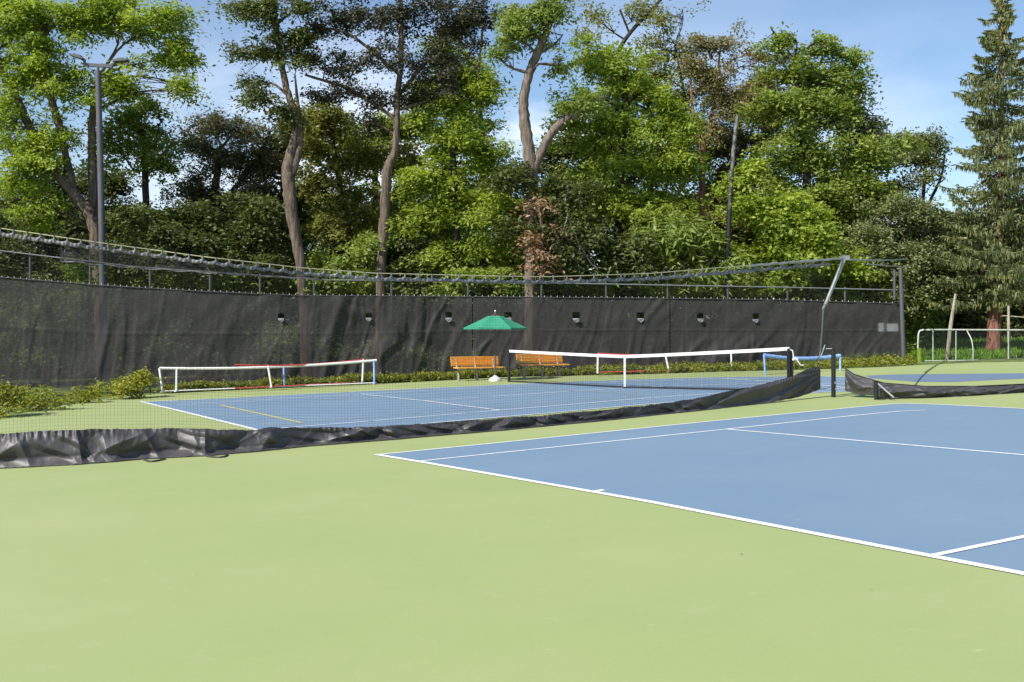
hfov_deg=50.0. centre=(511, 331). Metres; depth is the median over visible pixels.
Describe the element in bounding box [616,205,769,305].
ailanthus
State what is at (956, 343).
goal frame
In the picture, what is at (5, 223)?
shrub
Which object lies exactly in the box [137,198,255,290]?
shrub
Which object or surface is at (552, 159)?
back tree
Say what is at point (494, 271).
shrub
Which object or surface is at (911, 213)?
hemlock
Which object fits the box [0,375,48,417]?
shrub
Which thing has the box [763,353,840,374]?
portable net
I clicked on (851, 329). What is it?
windscreen
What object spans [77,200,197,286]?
shrub
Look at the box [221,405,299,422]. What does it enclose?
pickleball lines
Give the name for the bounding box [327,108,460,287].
back tree
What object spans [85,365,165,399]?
shrub
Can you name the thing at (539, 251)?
dead bough
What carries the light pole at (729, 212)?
on the ground at (1016, 359)
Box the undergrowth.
[1,241,963,360]
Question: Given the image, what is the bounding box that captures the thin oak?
[565,0,713,149]
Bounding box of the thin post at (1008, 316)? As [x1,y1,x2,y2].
[1002,306,1023,357]
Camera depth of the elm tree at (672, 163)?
47.54 m
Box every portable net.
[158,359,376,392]
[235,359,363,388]
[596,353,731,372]
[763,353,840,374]
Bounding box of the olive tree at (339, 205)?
[262,98,431,294]
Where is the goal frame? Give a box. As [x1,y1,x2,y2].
[917,329,1023,361]
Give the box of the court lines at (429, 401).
[140,376,844,429]
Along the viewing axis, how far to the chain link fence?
40.77 m
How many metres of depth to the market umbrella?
37.31 m
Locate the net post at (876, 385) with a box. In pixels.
[874,380,894,399]
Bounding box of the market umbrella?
[463,310,526,381]
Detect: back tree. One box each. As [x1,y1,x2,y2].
[0,135,171,261]
[230,131,336,317]
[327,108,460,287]
[389,24,542,268]
[511,130,607,296]
[562,60,731,286]
[664,68,802,278]
[746,89,928,295]
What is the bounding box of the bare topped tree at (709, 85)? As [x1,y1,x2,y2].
[670,18,801,313]
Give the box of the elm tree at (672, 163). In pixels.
[533,29,720,296]
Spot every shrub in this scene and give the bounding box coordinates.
[0,210,70,281]
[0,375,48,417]
[0,404,12,418]
[5,382,83,412]
[58,384,116,403]
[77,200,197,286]
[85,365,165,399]
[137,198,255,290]
[201,188,297,294]
[291,226,402,294]
[372,211,466,295]
[425,261,543,297]
[475,157,684,295]
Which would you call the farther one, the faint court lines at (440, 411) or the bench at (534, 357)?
the bench at (534, 357)
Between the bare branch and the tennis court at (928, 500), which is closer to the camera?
the tennis court at (928, 500)
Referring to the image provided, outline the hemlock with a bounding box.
[833,189,990,333]
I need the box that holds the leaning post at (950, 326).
[945,294,956,359]
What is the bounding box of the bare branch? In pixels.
[549,196,603,274]
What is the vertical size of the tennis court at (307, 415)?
0.737 m
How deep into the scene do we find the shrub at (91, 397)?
32.62 m
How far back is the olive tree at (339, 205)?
49.56 m
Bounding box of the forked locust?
[470,0,619,296]
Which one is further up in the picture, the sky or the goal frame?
the sky
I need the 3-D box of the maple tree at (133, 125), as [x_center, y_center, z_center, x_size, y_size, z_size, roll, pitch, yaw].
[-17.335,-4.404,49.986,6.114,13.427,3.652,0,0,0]
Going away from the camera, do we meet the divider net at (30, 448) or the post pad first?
the divider net at (30, 448)
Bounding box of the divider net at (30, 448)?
[0,227,830,468]
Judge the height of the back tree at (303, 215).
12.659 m
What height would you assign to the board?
0.360 m
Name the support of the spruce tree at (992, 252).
on the ground at (1016, 359)
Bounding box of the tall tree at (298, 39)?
[202,0,338,294]
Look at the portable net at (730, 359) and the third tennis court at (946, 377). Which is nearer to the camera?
the third tennis court at (946, 377)
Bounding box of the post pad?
[917,348,921,361]
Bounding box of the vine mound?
[705,154,883,299]
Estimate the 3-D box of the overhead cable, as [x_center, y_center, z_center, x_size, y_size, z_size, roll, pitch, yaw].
[11.281,-2.217,33.550,0.289,1.287,20.501,0,0,23]
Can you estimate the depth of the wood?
58.16 m
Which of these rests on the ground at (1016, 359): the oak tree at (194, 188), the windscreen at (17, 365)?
the oak tree at (194, 188)
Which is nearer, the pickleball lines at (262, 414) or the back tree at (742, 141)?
the pickleball lines at (262, 414)
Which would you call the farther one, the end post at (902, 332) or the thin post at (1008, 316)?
the end post at (902, 332)
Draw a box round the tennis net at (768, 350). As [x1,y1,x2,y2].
[508,345,802,389]
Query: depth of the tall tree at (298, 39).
45.28 m
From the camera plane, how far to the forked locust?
45.02 m
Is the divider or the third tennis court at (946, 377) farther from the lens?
the third tennis court at (946, 377)
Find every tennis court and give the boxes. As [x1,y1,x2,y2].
[149,376,872,428]
[382,404,1023,570]
[867,373,1023,381]
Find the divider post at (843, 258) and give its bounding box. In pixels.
[749,255,849,396]
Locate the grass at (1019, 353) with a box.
[906,335,1022,360]
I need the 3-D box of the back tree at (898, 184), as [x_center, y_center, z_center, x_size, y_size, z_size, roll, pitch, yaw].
[16.454,-5.902,55.832,9.124,14.121,5.528,0,0,0]
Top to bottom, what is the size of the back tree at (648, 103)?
14.854 m
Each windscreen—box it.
[0,276,471,390]
[473,295,669,370]
[670,297,900,364]
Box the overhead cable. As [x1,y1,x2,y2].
[850,259,907,267]
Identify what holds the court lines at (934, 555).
on the tennis court at (928, 500)
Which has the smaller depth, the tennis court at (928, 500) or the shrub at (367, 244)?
the tennis court at (928, 500)
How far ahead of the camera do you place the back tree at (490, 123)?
53.55 m
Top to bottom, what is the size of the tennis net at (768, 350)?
1.403 m
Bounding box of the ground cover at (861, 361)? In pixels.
[158,353,919,392]
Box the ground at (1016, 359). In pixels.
[0,338,1023,417]
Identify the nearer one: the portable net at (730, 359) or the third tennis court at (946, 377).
the third tennis court at (946, 377)
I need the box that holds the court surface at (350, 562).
[0,362,1023,681]
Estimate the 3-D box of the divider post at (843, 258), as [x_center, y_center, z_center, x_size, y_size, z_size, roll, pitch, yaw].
[6.020,-0.068,23.502,2.948,3.205,0.571,0,0,-30]
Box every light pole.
[69,53,129,284]
[725,115,738,298]
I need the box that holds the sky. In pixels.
[0,0,1023,297]
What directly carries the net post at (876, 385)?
on the court surface at (350, 562)
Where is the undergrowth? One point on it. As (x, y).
(912, 324)
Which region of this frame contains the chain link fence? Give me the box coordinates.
[0,250,905,393]
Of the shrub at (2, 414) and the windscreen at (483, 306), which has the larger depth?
the windscreen at (483, 306)
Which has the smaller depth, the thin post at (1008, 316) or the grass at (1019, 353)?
the thin post at (1008, 316)
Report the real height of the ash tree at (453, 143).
13.286 m
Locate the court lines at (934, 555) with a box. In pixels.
[374,403,1023,574]
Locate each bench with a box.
[450,356,505,380]
[517,354,569,377]
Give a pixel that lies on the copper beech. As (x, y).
(461, 23)
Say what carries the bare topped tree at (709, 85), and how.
on the ground at (1016, 359)
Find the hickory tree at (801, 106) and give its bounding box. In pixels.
[728,21,933,299]
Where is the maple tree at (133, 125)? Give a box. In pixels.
[77,86,196,286]
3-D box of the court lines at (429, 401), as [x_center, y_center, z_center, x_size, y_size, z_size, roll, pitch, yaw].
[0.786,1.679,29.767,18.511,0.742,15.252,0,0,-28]
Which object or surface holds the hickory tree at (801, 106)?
on the ground at (1016, 359)
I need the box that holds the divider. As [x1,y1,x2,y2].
[845,368,1023,397]
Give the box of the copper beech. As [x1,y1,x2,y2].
[287,0,510,295]
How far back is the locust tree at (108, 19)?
46.21 m
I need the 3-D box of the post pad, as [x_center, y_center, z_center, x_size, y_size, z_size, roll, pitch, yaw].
[15.557,0.945,41.900,0.171,0.630,0.180,0,0,0]
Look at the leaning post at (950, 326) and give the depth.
42.94 m
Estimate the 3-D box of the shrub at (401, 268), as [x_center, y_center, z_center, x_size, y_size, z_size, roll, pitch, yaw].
[-3.959,-3.052,46.952,4.168,4.517,3.856,0,0,-32]
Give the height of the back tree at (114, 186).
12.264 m
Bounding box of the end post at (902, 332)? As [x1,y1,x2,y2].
[893,267,905,357]
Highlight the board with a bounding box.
[879,323,897,330]
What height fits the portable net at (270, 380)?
0.928 m
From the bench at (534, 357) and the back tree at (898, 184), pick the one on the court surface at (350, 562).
the bench at (534, 357)
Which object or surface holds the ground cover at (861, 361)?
on the ground at (1016, 359)
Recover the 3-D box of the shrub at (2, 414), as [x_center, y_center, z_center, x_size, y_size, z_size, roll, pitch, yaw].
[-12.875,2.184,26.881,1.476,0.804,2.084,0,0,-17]
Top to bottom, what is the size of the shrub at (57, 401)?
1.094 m
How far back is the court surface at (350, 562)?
7.49 m
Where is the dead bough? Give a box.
[503,195,580,285]
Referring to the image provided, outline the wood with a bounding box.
[0,176,1023,343]
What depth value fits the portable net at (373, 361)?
37.03 m
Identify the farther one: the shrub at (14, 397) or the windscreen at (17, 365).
the windscreen at (17, 365)
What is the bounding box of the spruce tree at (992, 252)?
[924,0,1023,350]
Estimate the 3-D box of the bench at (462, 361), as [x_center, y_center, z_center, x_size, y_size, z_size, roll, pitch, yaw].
[-1.206,1.317,38.979,1.890,0.864,0.619,0,0,-27]
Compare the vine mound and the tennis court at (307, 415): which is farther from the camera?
the vine mound
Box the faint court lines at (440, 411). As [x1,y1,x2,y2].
[185,387,639,425]
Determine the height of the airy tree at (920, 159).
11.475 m
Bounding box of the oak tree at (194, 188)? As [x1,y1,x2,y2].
[150,106,303,287]
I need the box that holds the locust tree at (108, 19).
[0,0,215,284]
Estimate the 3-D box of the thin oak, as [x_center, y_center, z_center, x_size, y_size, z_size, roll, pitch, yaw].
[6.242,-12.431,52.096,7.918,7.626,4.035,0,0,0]
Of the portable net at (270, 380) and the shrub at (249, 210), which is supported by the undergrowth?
the shrub at (249, 210)
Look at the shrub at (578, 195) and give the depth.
44.20 m
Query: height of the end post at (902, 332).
3.925 m
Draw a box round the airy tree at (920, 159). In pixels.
[883,123,957,339]
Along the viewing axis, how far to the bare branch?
43.97 m
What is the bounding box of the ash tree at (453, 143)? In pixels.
[384,60,539,294]

